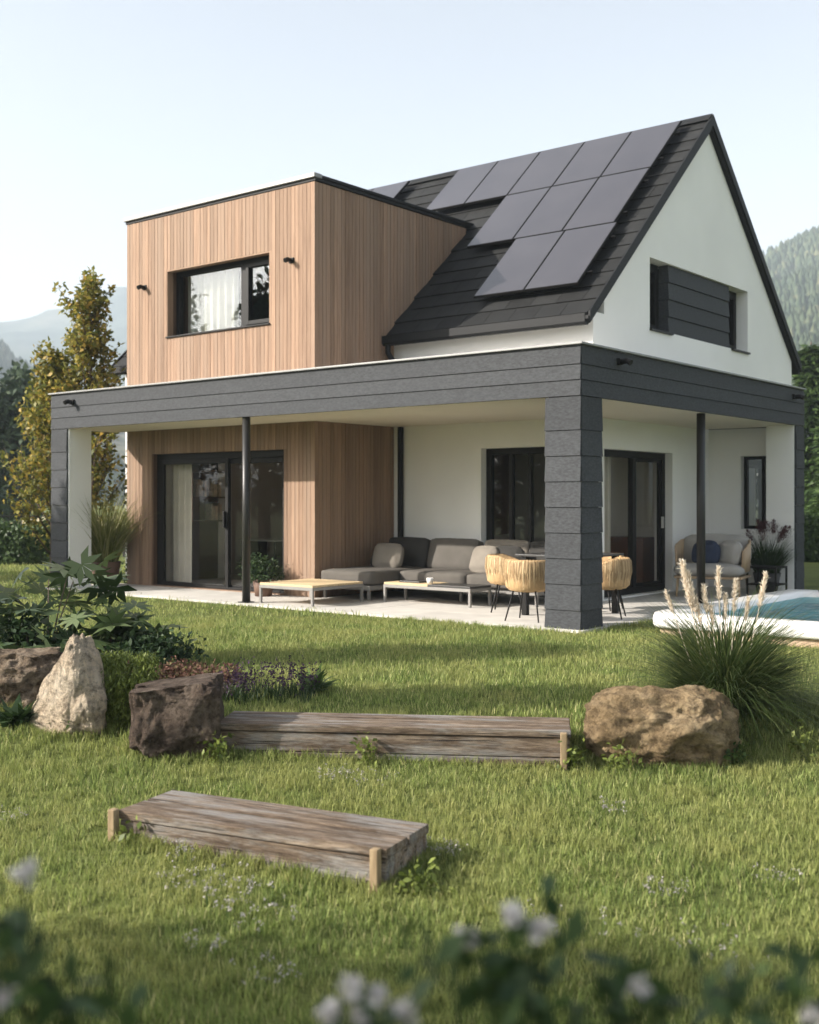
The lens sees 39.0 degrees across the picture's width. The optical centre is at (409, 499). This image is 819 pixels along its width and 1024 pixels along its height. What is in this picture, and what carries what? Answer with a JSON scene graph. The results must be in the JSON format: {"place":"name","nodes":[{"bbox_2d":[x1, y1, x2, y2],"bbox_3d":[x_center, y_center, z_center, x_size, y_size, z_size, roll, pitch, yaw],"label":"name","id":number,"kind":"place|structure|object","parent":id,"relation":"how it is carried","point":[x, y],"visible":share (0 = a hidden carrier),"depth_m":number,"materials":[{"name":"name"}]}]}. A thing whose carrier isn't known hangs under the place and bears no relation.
{"place":"outdoors","nodes":[
{"label":"outdoors","id":0,"kind":"place"},
{"bbox_2d":[0,287,126,385],"bbox_3d":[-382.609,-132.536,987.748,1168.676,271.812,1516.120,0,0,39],"label":"hills","id":1,"kind":"structure","parent":0,"point":[21,337],"depth_m":1340.14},
{"bbox_2d":[94,433,124,463],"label":"hills","id":2,"kind":"structure","parent":0,"point":[120,446],"depth_m":479.21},
{"bbox_2d":[45,583,756,632],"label":"terrace","id":3,"kind":"structure","parent":0,"point":[426,605],"depth_m":15.29,"materials":[{"name":"grey concrete"}]},
{"bbox_2d":[42,487,160,577],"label":"potted grass","id":4,"kind":"object","parent":3,"relation":"on","point":[108,537],"depth_m":18.41,"materials":[{"name":"green plant"}]},
{"bbox_2d":[236,552,288,596],"bbox_3d":[-2.123,1.019,16.531,0.751,0.700,0.750,0,0,39],"label":"potted plant","id":5,"kind":"object","parent":3,"relation":"on","point":[259,571],"visible":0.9,"depth_m":16.39,"materials":[{"name":"green plant"}]},
{"bbox_2d":[259,578,363,606],"bbox_3d":[-1.314,1.234,15.520,0.980,0.269,1.000,0,0,39],"label":"platform table","id":6,"kind":"object","parent":3,"relation":"on","point":[310,585],"visible":1,"depth_m":15.30,"materials":[{"name":"brown wood"}]},
{"bbox_2d":[321,537,544,606],"bbox_3d":[0.470,0.955,15.861,3.190,0.828,1.608,0,0,39],"label":"corner sofa","id":7,"kind":"object","parent":3,"relation":"on","point":[442,559],"visible":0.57,"depth_m":16.08,"materials":[{"name":"grey fabric"}]},
{"bbox_2d":[372,543,403,567],"bbox_3d":[-0.306,0.814,16.573,0.480,0.390,0.254,0,0,25],"label":"throw pillow","id":8,"kind":"object","parent":7,"relation":"on","point":[390,555],"visible":0.88,"depth_m":16.48,"materials":[{"name":"beige fabric"}]},
{"bbox_2d":[469,545,498,572],"bbox_3d":[1.016,0.812,15.666,0.255,0.391,0.478,0,0,-42],"label":"throw pillow","id":9,"kind":"object","parent":7,"relation":"on","point":[477,560],"visible":0.66,"depth_m":15.61,"materials":[{"name":"beige fabric"}]},
{"bbox_2d":[497,546,524,559],"bbox_3d":[1.317,0.811,15.527,0.481,0.390,0.252,0,0,32],"label":"throw pillow","id":10,"kind":"object","parent":7,"relation":"on","point":[512,551],"visible":0.33,"depth_m":15.46,"materials":[{"name":"grey fabric"}]},
{"bbox_2d":[383,581,491,607],"bbox_3d":[0.358,1.237,15.322,1.440,0.264,0.480,0,0,39],"label":"coffee table","id":11,"kind":"object","parent":3,"relation":"on","point":[455,587],"visible":0.97,"depth_m":15.08,"materials":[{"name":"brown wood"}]},
{"bbox_2d":[399,580,426,582],"bbox_3d":[0.063,1.095,15.546,0.340,0.020,0.220,0,0,39],"label":"magazine","id":12,"kind":"object","parent":11,"relation":"on","point":[415,581],"visible":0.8,"depth_m":15.47,"materials":[{"name":"white paper"}]},
{"bbox_2d":[427,578,432,583],"bbox_3d":[0.271,1.067,15.277,0.090,0.075,0.090,0,0,39],"label":"cup","id":13,"kind":"object","parent":11,"relation":"on","point":[429,580],"visible":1,"depth_m":15.24,"materials":[{"name":"white ceramic"}]},
{"bbox_2d":[485,553,520,612],"bbox_3d":[1.189,1.021,14.229,0.526,0.705,0.593,0,0,11],"label":"wicker chair","id":14,"kind":"object","parent":3,"relation":"on","point":[494,563],"visible":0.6,"depth_m":14.05,"materials":[{"name":"wicker"}]},
{"bbox_2d":[503,559,544,622],"bbox_3d":[1.343,1.021,13.136,0.593,0.705,0.526,0,0,31],"label":"wicker chair","id":15,"kind":"object","parent":3,"relation":"on","point":[521,576],"visible":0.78,"depth_m":12.92,"materials":[{"name":"wicker"}]},
{"bbox_2d":[515,552,623,614],"bbox_3d":[1.927,1.007,13.889,0.920,0.724,1.000,0,0,39],"label":"dining table","id":16,"kind":"object","parent":3,"relation":"on","point":[525,602],"visible":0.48,"depth_m":13.74,"materials":[{"name":"metal"}]},
{"bbox_2d":[602,552,623,610],"bbox_3d":[2.429,1.021,14.553,0.593,0.705,0.526,0,0,34],"label":"wicker chair","id":17,"kind":"object","parent":3,"relation":"on","point":[605,558],"visible":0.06,"depth_m":14.56,"materials":[{"name":"wicker"}]},
{"bbox_2d":[602,556,632,619],"bbox_3d":[2.336,1.021,13.487,0.526,0.705,0.593,0,0,17],"label":"wicker chair","id":18,"kind":"object","parent":3,"relation":"on","point":[617,571],"visible":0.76,"depth_m":13.24,"materials":[{"name":"wicker"}]},
{"bbox_2d":[674,534,750,596],"bbox_3d":[4.319,0.930,16.487,1.029,0.883,0.838,0,0,27],"label":"lounge armchair","id":19,"kind":"object","parent":3,"relation":"on","point":[683,551],"visible":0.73,"depth_m":16.34,"materials":[{"name":"grey fabric"}]},
{"bbox_2d":[691,540,720,562],"bbox_3d":[4.202,0.759,16.382,0.411,0.378,0.228,0,0,39],"label":"throw pillow","id":20,"kind":"object","parent":19,"relation":"on","point":[712,551],"visible":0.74,"depth_m":16.28,"materials":[{"name":"blue fabric"}]},
{"bbox_2d":[718,540,742,564],"bbox_3d":[4.524,0.759,16.333,0.217,0.382,0.408,0,0,-39],"label":"throw pillow","id":21,"kind":"object","parent":19,"relation":"on","point":[731,551],"visible":0.77,"depth_m":16.23,"materials":[{"name":"grey fabric"}]},
{"bbox_2d":[746,565,787,595],"bbox_3d":[5.107,1.157,16.521,0.440,0.424,0.425,0,0,39],"label":"side table","id":22,"kind":"object","parent":3,"relation":"on","point":[775,584],"visible":0.79,"depth_m":16.48,"materials":[{"name":"metal"}]},
{"bbox_2d":[743,519,801,592],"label":"potted grass","id":23,"kind":"object","parent":3,"relation":"on","point":[764,556],"depth_m":16.89,"materials":[{"name":"green plant"}]},
{"bbox_2d":[0,506,818,1023],"bbox_3d":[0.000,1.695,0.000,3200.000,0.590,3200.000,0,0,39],"label":"ground","id":24,"kind":"structure","parent":0,"point":[812,574],"depth_m":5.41,"materials":[{"name":"plant"}]},
{"bbox_2d":[0,459,20,524],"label":"misty tree","id":25,"kind":"object","parent":24,"relation":"on","point":[2,497],"visible":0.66,"depth_m":40.09,"materials":[{"name":"green plant"}]},
{"bbox_2d":[0,805,26,830],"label":"flower patch","id":26,"kind":"object","parent":24,"relation":"on","point":[15,818],"visible":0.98,"depth_m":6.10,"materials":[{"name":"green plant"}]},
{"bbox_2d":[0,694,37,727],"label":"broad leaf plant","id":27,"kind":"object","parent":24,"relation":"on","point":[16,713],"visible":0.86,"depth_m":7.70,"materials":[{"name":"green plant"}]},
{"bbox_2d":[0,516,49,564],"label":"hedge","id":28,"kind":"object","parent":24,"relation":"on","point":[14,542],"visible":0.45,"depth_m":25.05,"materials":[{"name":"green plant"}]},
{"bbox_2d":[0,359,50,526],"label":"misty tree","id":29,"kind":"object","parent":24,"relation":"on","point":[16,379],"visible":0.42,"depth_m":45.19,"materials":[{"name":"green plant"}]},
{"bbox_2d":[0,647,62,709],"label":"layered rock","id":30,"kind":"object","parent":24,"relation":"on","point":[24,672],"visible":0.5,"depth_m":8.10,"materials":[{"name":"stone"}]},
{"bbox_2d":[0,336,101,572],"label":"hornbeam tree","id":31,"kind":"object","parent":24,"relation":"on","point":[48,369],"visible":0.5,"depth_m":20.60,"materials":[{"name":"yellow plant"}]},
{"bbox_2d":[0,600,108,652],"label":"round shrub","id":32,"kind":"object","parent":24,"relation":"on","point":[24,639],"visible":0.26,"depth_m":9.66,"materials":[{"name":"green plant"}]},
{"bbox_2d":[0,512,124,556],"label":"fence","id":33,"kind":"object","parent":24,"relation":"on","point":[3,516],"visible":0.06,"depth_m":28.49,"materials":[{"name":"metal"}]},
{"bbox_2d":[29,633,107,735],"bbox_3d":[-2.258,1.275,7.743,0.597,0.771,0.378,0,0,18],"label":"standing stone","id":34,"kind":"object","parent":24,"relation":"on","point":[72,685],"visible":0.92,"depth_m":7.59,"materials":[{"name":"stone"}]},
{"bbox_2d":[0,856,148,1023],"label":"flowering bush","id":35,"kind":"object","parent":24,"relation":"on","point":[50,999],"visible":1,"depth_m":1.35,"materials":[{"name":"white plant"}]},
{"bbox_2d":[0,545,152,654],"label":"leaf shrub","id":36,"kind":"object","parent":24,"relation":"on","point":[106,585],"visible":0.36,"depth_m":10.05,"materials":[{"name":"green plant"}]},
{"bbox_2d":[27,265,126,521],"bbox_3d":[-5.588,-1.339,20.534,1.978,5.684,1.690,0,0,20],"label":"hornbeam tree","id":37,"kind":"object","parent":24,"relation":"on","point":[87,343],"visible":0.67,"depth_m":20.43,"materials":[{"name":"green plant"}]},
{"bbox_2d":[115,455,126,521],"bbox_3d":[-4.779,-0.303,21.487,1.481,3.611,1.712,0,0,39],"label":"garden tree","id":38,"kind":"object","parent":24,"relation":"on","point":[125,487],"depth_m":21.09,"materials":[{"name":"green plant"}]},
{"bbox_2d":[120,541,126,583],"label":"pale shrub","id":39,"kind":"object","parent":24,"relation":"on","point":[125,570],"visible":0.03,"depth_m":19.34,"materials":[{"name":"green plant"}]},
{"bbox_2d":[62,600,187,653],"bbox_3d":[-2.563,1.217,10.036,1.061,0.697,1.182,0,0,39],"label":"leaf shrub","id":40,"kind":"object","parent":24,"relation":"on","point":[114,615],"visible":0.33,"depth_m":9.92,"materials":[{"name":"green plant"}]},
{"bbox_2d":[100,650,161,730],"bbox_3d":[-1.931,1.380,7.878,0.508,0.714,0.523,0,0,1],"label":"trailing plant","id":41,"kind":"object","parent":24,"relation":"on","point":[119,684],"visible":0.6,"depth_m":7.74,"materials":[{"name":"green plant"}]},
{"bbox_2d":[118,815,145,844],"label":"weed","id":42,"kind":"object","parent":24,"relation":"on","point":[123,828],"visible":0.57,"depth_m":5.85,"materials":[{"name":"green plant"}]},
{"bbox_2d":[98,625,213,664],"bbox_3d":[-2.270,1.272,9.650,0.936,0.440,1.110,0,0,18],"label":"round shrub","id":43,"kind":"object","parent":24,"relation":"on","point":[162,645],"visible":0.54,"depth_m":9.71,"materials":[{"name":"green plant"}]},
{"bbox_2d":[156,658,182,676],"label":"broad leaf plant","id":44,"kind":"object","parent":24,"relation":"on","point":[162,661],"visible":0.15,"depth_m":9.26,"materials":[{"name":"green plant"}]},
{"bbox_2d":[106,655,243,688],"bbox_3d":[-1.824,1.367,9.004,1.093,0.268,0.707,0,0,0],"label":"stonecrop","id":45,"kind":"object","parent":24,"relation":"on","point":[179,670],"visible":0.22,"depth_m":9.07,"materials":[{"name":"plant"}]},
{"bbox_2d":[128,672,224,760],"bbox_3d":[-1.501,1.410,7.488,0.570,0.542,0.544,0,0,-6],"label":"dark stone","id":46,"kind":"object","parent":24,"relation":"on","point":[175,716],"visible":0.94,"depth_m":7.25,"materials":[{"name":"brown stone"}]},
{"bbox_2d":[163,838,194,864],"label":"flower patch","id":47,"kind":"object","parent":24,"relation":"on","point":[185,849],"visible":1,"depth_m":5.61,"materials":[{"name":"white plant"}]},
{"bbox_2d":[182,927,226,961],"bbox_3d":[-0.826,1.774,4.631,0.176,0.106,0.144,0,0,10],"label":"flower patch","id":48,"kind":"object","parent":24,"relation":"on","point":[212,944],"visible":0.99,"depth_m":4.61,"materials":[{"name":"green plant"}]},
{"bbox_2d":[156,857,274,906],"bbox_3d":[-0.880,1.730,5.226,0.564,0.111,0.413,0,0,39],"label":"flower patch","id":49,"kind":"object","parent":24,"relation":"on","point":[209,888],"visible":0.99,"depth_m":5.15,"materials":[{"name":"green plant"}]},
{"bbox_2d":[195,730,242,766],"bbox_3d":[-1.177,1.555,7.255,0.244,0.238,0.281,0,0,39],"label":"weed","id":50,"kind":"object","parent":24,"relation":"on","point":[223,745],"visible":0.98,"depth_m":7.22,"materials":[{"name":"green plant"}]},
{"bbox_2d":[223,683,233,698],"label":"plant","id":51,"kind":"object","parent":24,"relation":"on","point":[227,691],"visible":0.03,"depth_m":8.43,"materials":[{"name":"green plant"}]},
{"bbox_2d":[213,889,297,938],"bbox_3d":[-0.657,1.750,4.927,0.300,0.114,0.423,0,0,-34],"label":"flower patch","id":52,"kind":"object","parent":24,"relation":"on","point":[274,905],"visible":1,"depth_m":4.91,"materials":[{"name":"green plant"}]},
{"bbox_2d":[230,950,301,997],"bbox_3d":[-0.539,1.792,4.359,0.219,0.103,0.246,0,0,-36],"label":"flower patch","id":53,"kind":"object","parent":24,"relation":"on","point":[289,969],"visible":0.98,"depth_m":4.34,"materials":[{"name":"green plant"}]},
{"bbox_2d":[108,790,428,893],"bbox_3d":[-0.722,1.756,5.792,1.577,0.352,0.508,0,0,25],"label":"timber step","id":54,"kind":"object","parent":24,"relation":"on","point":[377,850],"visible":0.68,"depth_m":5.64,"materials":[{"name":"brown wood"}]},
{"bbox_2d":[215,653,323,704],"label":"purple flowers","id":55,"kind":"object","parent":24,"relation":"on","point":[238,691],"visible":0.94,"depth_m":8.48,"materials":[{"name":"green plant"}]},
{"bbox_2d":[295,663,337,692],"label":"broad leaf plant","id":56,"kind":"object","parent":24,"relation":"on","point":[321,679],"visible":0.48,"depth_m":8.74,"materials":[{"name":"green plant"}]},
{"bbox_2d":[318,763,396,789],"bbox_3d":[-0.316,1.621,6.799,0.526,0.112,0.350,0,0,39],"label":"flower patch","id":57,"kind":"object","parent":24,"relation":"on","point":[339,771],"visible":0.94,"depth_m":6.81,"materials":[{"name":"green plant"}]},
{"bbox_2d":[349,731,381,772],"bbox_3d":[-0.262,1.560,7.170,0.283,0.254,0.240,0,0,39],"label":"weed","id":58,"kind":"object","parent":24,"relation":"on","point":[365,740],"visible":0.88,"depth_m":7.18,"materials":[{"name":"green plant"}]},
{"bbox_2d":[315,964,447,1023],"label":"flowering bush","id":59,"kind":"object","parent":24,"relation":"on","point":[331,1011],"visible":1,"depth_m":1.34,"materials":[{"name":"white plant"}]},
{"bbox_2d":[221,711,570,769],"bbox_3d":[-0.109,1.612,7.430,2.266,0.385,0.478,0,0,6],"label":"timber step","id":60,"kind":"object","parent":24,"relation":"on","point":[504,738],"visible":0.58,"depth_m":7.28,"materials":[{"name":"brown wood"}]},
{"bbox_2d":[391,857,456,897],"bbox_3d":[0.020,1.715,5.233,0.339,0.201,0.226,0,0,-21],"label":"weed","id":61,"kind":"object","parent":24,"relation":"on","point":[428,877],"visible":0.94,"depth_m":5.23,"materials":[{"name":"green plant"}]},
{"bbox_2d":[48,114,806,629],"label":"house","id":62,"kind":"structure","parent":24,"relation":"on","point":[410,358],"depth_m":17.12,"materials":[{"name":"white paint"}]},
{"bbox_2d":[166,464,191,581],"bbox_3d":[-3.751,0.110,18.621,0.700,2.480,0.088,0,0,39],"label":"curtain","id":63,"kind":"object","parent":62,"relation":"hanging from","point":[178,523],"visible":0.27,"depth_m":18.55,"materials":[{"name":"fabric"}]},
{"bbox_2d":[192,470,224,521],"bbox_3d":[-3.493,-0.062,19.693,0.235,0.865,0.745,0,0,39],"label":"wall shelf","id":64,"kind":"object","parent":62,"relation":"attached to","point":[198,509],"depth_m":19.75,"materials":[{"name":"brown wood"}]},
{"bbox_2d":[193,479,206,496],"bbox_3d":[-3.578,-0.203,19.590,0.160,0.294,0.229,0,0,39],"label":"book row","id":65,"kind":"object","parent":64,"relation":"on","point":[199,487],"visible":0.92,"depth_m":19.52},
{"bbox_2d":[205,503,221,519],"bbox_3d":[-3.366,0.195,19.856,0.160,0.298,0.230,0,0,39],"label":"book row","id":66,"kind":"object","parent":64,"relation":"on","point":[213,511],"visible":0.95,"depth_m":19.80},
{"bbox_2d":[206,480,220,496],"bbox_3d":[-3.376,-0.202,19.843,0.160,0.292,0.236,0,0,39],"label":"book row","id":67,"kind":"object","parent":64,"relation":"on","point":[213,488],"visible":0.94,"depth_m":19.77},
{"bbox_2d":[188,267,238,332],"bbox_3d":[-3.102,-2.695,18.192,1.150,2.470,0.089,0,0,39],"label":"curtain","id":68,"kind":"object","parent":62,"relation":"hanging from","point":[213,300],"visible":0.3,"depth_m":18.16,"materials":[{"name":"fabric"}]},
{"bbox_2d":[165,251,269,337],"bbox_3d":[-2.853,-3.085,17.615,2.320,1.070,0.310,0,0,39],"label":"window","id":69,"kind":"structure","parent":62,"relation":"in","point":[246,265],"depth_m":17.60,"materials":[{"name":"metal"}]},
{"bbox_2d":[157,450,283,592],"bbox_3d":[-2.882,0.313,17.635,2.950,2.085,0.155,0,0,39],"label":"sliding door","id":70,"kind":"structure","parent":62,"relation":"in","point":[264,456],"depth_m":17.72,"materials":[{"name":"metal"}]},
{"bbox_2d":[239,538,282,575],"bbox_3d":[-2.541,1.036,21.111,0.920,0.642,0.700,0,0,39],"label":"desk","id":71,"kind":"object","parent":62,"relation":"on","point":[257,545],"visible":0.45,"depth_m":20.93,"materials":[{"name":"white"}]},
{"bbox_2d":[494,455,508,534],"bbox_3d":[1.522,-0.180,19.174,0.035,1.500,0.750,0,0,39],"label":"window pane","id":72,"kind":"structure","parent":62,"relation":"attached to","point":[501,494],"depth_m":19.15,"materials":[{"name":"glass"}]},
{"bbox_2d":[486,447,544,596],"bbox_3d":[1.750,0.305,16.245,1.580,2.090,0.080,0,0,39],"label":"sliding door","id":73,"kind":"structure","parent":62,"relation":"in","point":[490,453],"depth_m":16.45,"materials":[{"name":"metal"}]},
{"bbox_2d":[604,457,610,552],"bbox_3d":[2.834,0.110,16.659,0.081,2.480,0.300,0,0,39],"label":"curtain","id":74,"kind":"object","parent":62,"relation":"hanging from","point":[607,490],"visible":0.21,"depth_m":16.67,"materials":[{"name":"fabric"}]},
{"bbox_2d":[610,536,653,582],"bbox_3d":[3.035,0.964,18.181,1.650,0.787,0.490,0,0,39],"label":"sideboard","id":75,"kind":"object","parent":62,"relation":"on","point":[644,558],"visible":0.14,"depth_m":17.62,"materials":[{"name":"brown paint"}]},
{"bbox_2d":[604,449,664,597],"bbox_3d":[3.138,0.325,16.544,0.115,2.050,2.220,0,0,39],"label":"sliding door","id":76,"kind":"structure","parent":62,"relation":"in","point":[633,457],"depth_m":16.82,"materials":[{"name":"metal"}]},
{"bbox_2d":[650,263,673,335],"bbox_3d":[3.603,-2.990,17.090,0.320,1.060,0.705,0,0,39],"label":"window","id":77,"kind":"structure","parent":62,"relation":"in","point":[653,268],"depth_m":17.31,"materials":[{"name":"metal"}]},
{"bbox_2d":[729,291,750,354],"bbox_3d":[5.418,-2.990,19.359,0.320,1.060,0.715,0,0,39],"label":"window","id":78,"kind":"structure","parent":62,"relation":"in","point":[732,296],"depth_m":19.59,"materials":[{"name":"metal"}]},
{"bbox_2d":[744,456,765,528],"bbox_3d":[5.498,-0.115,17.922,0.620,1.130,0.080,0,0,39],"label":"window","id":79,"kind":"structure","parent":62,"relation":"in","point":[754,466],"depth_m":18.02,"materials":[{"name":"glass"}]},
{"bbox_2d":[425,836,469,864],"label":"flower patch","id":80,"kind":"object","parent":24,"relation":"on","point":[452,851],"visible":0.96,"depth_m":5.62,"materials":[{"name":"green plant"}]},
{"bbox_2d":[397,873,658,1023],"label":"flowering bush","id":81,"kind":"object","parent":24,"relation":"on","point":[492,985],"visible":0.99,"depth_m":1.34,"materials":[{"name":"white plant"}]},
{"bbox_2d":[552,737,585,773],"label":"weed","id":82,"kind":"object","parent":24,"relation":"on","point":[573,758],"visible":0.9,"depth_m":7.08,"materials":[{"name":"green plant"}]},
{"bbox_2d":[527,899,621,939],"bbox_3d":[0.694,1.760,4.850,0.289,0.101,0.424,0,0,-22],"label":"flower patch","id":83,"kind":"object","parent":24,"relation":"on","point":[603,924],"visible":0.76,"depth_m":4.80,"materials":[{"name":"green plant"}]},
{"bbox_2d":[599,796,626,816],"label":"flower patch","id":84,"kind":"object","parent":24,"relation":"on","point":[614,807],"visible":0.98,"depth_m":6.25,"materials":[{"name":"white plant"}]},
{"bbox_2d":[601,739,644,773],"bbox_3d":[1.303,1.565,7.044,0.259,0.262,0.221,0,0,-24],"label":"weed","id":85,"kind":"object","parent":24,"relation":"on","point":[622,759],"visible":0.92,"depth_m":7.04,"materials":[{"name":"green plant"}]},
{"bbox_2d":[582,685,741,768],"bbox_3d":[1.602,1.460,7.406,1.016,0.588,0.768,0,0,11],"label":"boulder","id":86,"kind":"object","parent":24,"relation":"on","point":[688,724],"visible":0.86,"depth_m":7.11,"materials":[{"name":"beige stone"}]},
{"bbox_2d":[642,875,688,905],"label":"flower patch","id":87,"kind":"object","parent":24,"relation":"on","point":[648,886],"visible":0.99,"depth_m":5.16,"materials":[{"name":"green plant"}]},
{"bbox_2d":[535,939,818,1023],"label":"flowering bush","id":88,"kind":"object","parent":24,"relation":"on","point":[659,993],"visible":0.98,"depth_m":1.35,"materials":[{"name":"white plant"}]},
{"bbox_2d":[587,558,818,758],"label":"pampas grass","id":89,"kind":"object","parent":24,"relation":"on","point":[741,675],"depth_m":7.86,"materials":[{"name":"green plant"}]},
{"bbox_2d":[635,917,770,976],"bbox_3d":[1.184,1.776,4.598,0.551,0.104,0.339,0,0,39],"label":"flower patch","id":90,"kind":"object","parent":24,"relation":"on","point":[636,933],"visible":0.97,"depth_m":4.64,"materials":[{"name":"green plant"}]},
{"bbox_2d":[653,589,818,647],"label":"swimming pool","id":91,"kind":"object","parent":24,"relation":"on","point":[811,597],"visible":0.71,"depth_m":13.02,"materials":[{"name":"white plastic"}]},
{"bbox_2d":[723,726,751,768],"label":"weed","id":92,"kind":"object","parent":24,"relation":"on","point":[736,754],"visible":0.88,"depth_m":7.16,"materials":[{"name":"green plant"}]},
{"bbox_2d":[753,862,802,893],"bbox_3d":[1.679,1.726,5.303,0.206,0.109,0.187,0,0,-1],"label":"flower patch","id":93,"kind":"object","parent":24,"relation":"on","point":[777,878],"visible":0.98,"depth_m":5.29,"materials":[{"name":"green plant"}]},
{"bbox_2d":[785,717,818,760],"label":"weed","id":94,"kind":"object","parent":24,"relation":"on","point":[799,741],"visible":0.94,"depth_m":7.35,"materials":[{"name":"green plant"}]},
{"bbox_2d":[791,342,818,513],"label":"conifer tree","id":95,"kind":"object","parent":24,"relation":"on","point":[807,377],"visible":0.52,"depth_m":37.67,"materials":[{"name":"green plant"}]},
{"bbox_2d":[802,512,818,562],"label":"hedge","id":96,"kind":"object","parent":24,"relation":"on","point":[811,538],"visible":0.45,"depth_m":26.00,"materials":[{"name":"green plant"}]},
{"bbox_2d":[804,420,818,517],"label":"conifer tree","id":97,"kind":"object","parent":24,"relation":"on","point":[814,458],"visible":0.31,"depth_m":33.16,"materials":[{"name":"green plant"}]},
{"bbox_2d":[804,468,818,517],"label":"conifer tree","id":98,"kind":"object","parent":24,"relation":"on","point":[810,503],"visible":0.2,"depth_m":27.25,"materials":[{"name":"green plant"}]},
{"bbox_2d":[0,0,818,321],"label":"sky","id":99,"kind":"structure","parent":0,"point":[111,111],"materials":[{"name":"blue"}]},
{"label":"hills","id":100,"kind":"structure","parent":0,"visible":0},
{"bbox_2d":[0,226,818,505],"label":"forest","id":101,"kind":"object","parent":100,"relation":"on","point":[793,265],"visible":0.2,"depth_m":448.42,"materials":[{"name":"green plant"}]}
]}

